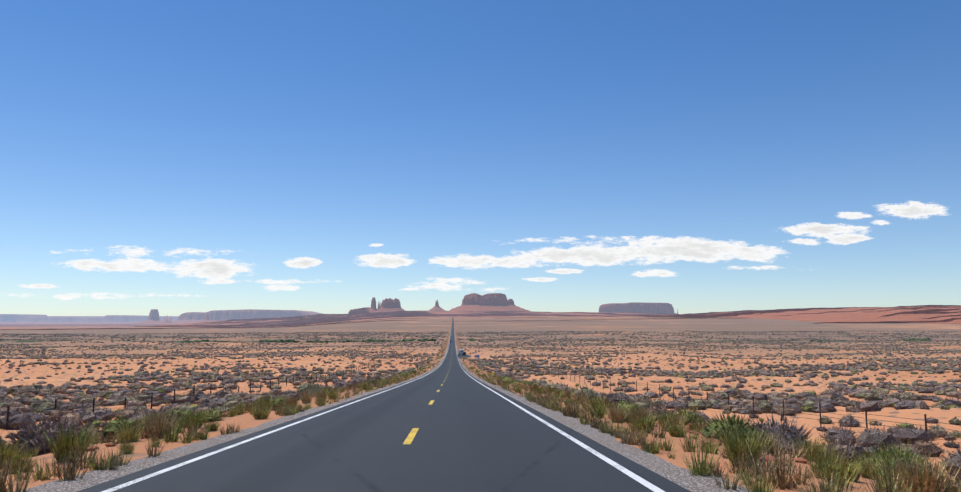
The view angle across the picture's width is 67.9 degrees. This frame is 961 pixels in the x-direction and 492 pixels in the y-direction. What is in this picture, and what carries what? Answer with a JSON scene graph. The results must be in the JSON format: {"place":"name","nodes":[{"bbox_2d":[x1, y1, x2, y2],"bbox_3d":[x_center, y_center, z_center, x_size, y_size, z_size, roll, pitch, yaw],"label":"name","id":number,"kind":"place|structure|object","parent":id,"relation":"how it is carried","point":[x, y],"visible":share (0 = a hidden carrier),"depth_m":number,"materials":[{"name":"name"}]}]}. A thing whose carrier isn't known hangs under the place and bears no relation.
{"place":"outdoors","nodes":[
{"label":"outdoors","id":0,"kind":"place"},
{"bbox_2d":[0,314,178,323],"bbox_3d":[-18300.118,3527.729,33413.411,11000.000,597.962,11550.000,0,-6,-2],"label":"horizon mesas","id":1,"kind":"structure","parent":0,"point":[22,319],"depth_m":29342.43,"materials":[{"name":"brown stone"}]},
{"bbox_2d":[0,309,322,326],"bbox_3d":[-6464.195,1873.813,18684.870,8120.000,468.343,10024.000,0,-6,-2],"label":"mesas","id":2,"kind":"structure","parent":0,"point":[193,317],"depth_m":19615.85,"materials":[{"name":"brown stone"}]},
{"bbox_2d":[153,314,417,325],"bbox_3d":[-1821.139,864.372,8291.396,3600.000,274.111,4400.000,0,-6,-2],"label":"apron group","id":3,"kind":"object","parent":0,"point":[201,323],"visible":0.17,"depth_m":7788.97},
{"bbox_2d":[348,297,404,313],"bbox_3d":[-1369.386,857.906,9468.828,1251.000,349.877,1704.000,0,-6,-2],"label":"stagecoach group","id":4,"kind":"object","parent":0,"point":[390,305],"visible":0.29,"depth_m":9424.44},
{"bbox_2d":[77,317,690,491],"bbox_3d":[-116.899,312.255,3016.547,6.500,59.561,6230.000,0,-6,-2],"label":"road","id":5,"kind":"structure","parent":0,"point":[472,435],"depth_m":10.40,"materials":[{"name":"grey asphalt"}]},
{"bbox_2d":[102,351,447,491],"bbox_3d":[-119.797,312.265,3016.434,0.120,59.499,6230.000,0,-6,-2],"label":"edge line","id":6,"kind":"object","parent":5,"relation":"on","point":[163,471],"visible":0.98,"depth_m":10.68,"materials":[{"name":"white paint"}]},
{"bbox_2d":[403,362,450,443],"bbox_3d":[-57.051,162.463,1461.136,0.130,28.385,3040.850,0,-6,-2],"label":"dashes","id":7,"kind":"object","parent":5,"relation":"on","point":[410,436],"visible":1,"depth_m":13.15,"materials":[{"name":"yellow paint"}]},
{"bbox_2d":[453,319,664,491],"bbox_3d":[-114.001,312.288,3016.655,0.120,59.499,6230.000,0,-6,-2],"label":"edge line","id":8,"kind":"object","parent":5,"relation":"on","point":[649,485],"visible":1,"depth_m":10.57,"materials":[{"name":"white paint"}]},
{"bbox_2d":[428,299,445,310],"bbox_3d":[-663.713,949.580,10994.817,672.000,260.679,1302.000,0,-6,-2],"label":"rock spire","id":9,"kind":"structure","parent":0,"point":[436,307],"depth_m":10913.86,"materials":[{"name":"brown stone"}]},
{"bbox_2d":[457,354,470,357],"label":"roadside pullout","id":10,"kind":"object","parent":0,"point":[463,356],"depth_m":363.79,"materials":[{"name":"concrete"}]},
{"bbox_2d":[0,310,960,491],"bbox_3d":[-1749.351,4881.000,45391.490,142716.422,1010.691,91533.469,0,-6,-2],"label":"ground","id":11,"kind":"structure","parent":0,"point":[513,324],"depth_m":368.19,"materials":[{"name":"orange sand"}]},
{"bbox_2d":[0,349,414,429],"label":"fence","id":12,"kind":"object","parent":11,"relation":"on","point":[194,390],"visible":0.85,"depth_m":66.36,"materials":[{"name":"grey metal"}]},
{"bbox_2d":[20,332,450,491],"bbox_3d":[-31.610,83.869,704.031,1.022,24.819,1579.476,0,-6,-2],"label":"gravel shoulder","id":13,"kind":"object","parent":11,"relation":"on","point":[92,478],"visible":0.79,"depth_m":10.67},
{"bbox_2d":[22,383,853,468],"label":"loose rocks","id":14,"kind":"object","parent":11,"relation":"on","point":[523,385],"visible":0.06,"depth_m":13.08,"materials":[{"name":"stone"}]},
{"bbox_2d":[0,330,960,491],"bbox_3d":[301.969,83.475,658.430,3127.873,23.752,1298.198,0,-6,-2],"label":"desert shrubs","id":15,"kind":"object","parent":11,"relation":"on","point":[896,463],"visible":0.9,"depth_m":58.57,"materials":[{"name":"green plant"}]},
{"bbox_2d":[454,329,752,491],"bbox_3d":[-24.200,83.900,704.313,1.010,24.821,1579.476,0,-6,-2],"label":"gravel shoulder","id":16,"kind":"object","parent":11,"relation":"on","point":[684,478],"visible":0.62,"depth_m":10.87},
{"bbox_2d":[502,356,960,442],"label":"fence","id":17,"kind":"object","parent":11,"relation":"on","point":[925,420],"visible":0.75,"depth_m":50.76,"materials":[{"name":"grey metal"}]},
{"bbox_2d":[0,0,960,315],"label":"sky","id":18,"kind":"structure","parent":0,"point":[171,157],"materials":[{"name":"blue"}]},
{"bbox_2d":[1,305,960,329],"bbox_3d":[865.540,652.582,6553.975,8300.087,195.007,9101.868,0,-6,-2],"label":"rock ledges","id":19,"kind":"object","parent":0,"point":[316,319],"visible":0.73,"depth_m":5876.19,"materials":[{"name":"brown stone"}]},
{"bbox_2d":[449,293,531,311],"bbox_3d":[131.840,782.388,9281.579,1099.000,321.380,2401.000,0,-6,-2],"label":"butte","id":20,"kind":"object","parent":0,"point":[487,302],"visible":0.5,"depth_m":8972.24,"materials":[{"name":"brown stone"}]},
{"bbox_2d":[430,312,666,316],"bbox_3d":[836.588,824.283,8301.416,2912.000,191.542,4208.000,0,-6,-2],"label":"ridge","id":21,"kind":"structure","parent":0,"point":[570,313],"depth_m":8098.46,"materials":[{"name":"brown stone"}]},
{"bbox_2d":[599,302,677,313],"bbox_3d":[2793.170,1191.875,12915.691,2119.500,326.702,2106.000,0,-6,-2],"label":"mesa","id":22,"kind":"structure","parent":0,"point":[642,307],"depth_m":12568.34,"materials":[{"name":"brown stone"}]},
{"bbox_2d":[679,306,960,323],"bbox_3d":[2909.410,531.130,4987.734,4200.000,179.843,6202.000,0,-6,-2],"label":"ridge","id":23,"kind":"structure","parent":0,"point":[859,316],"depth_m":2652.10,"materials":[{"name":"brown stone"}]}
]}

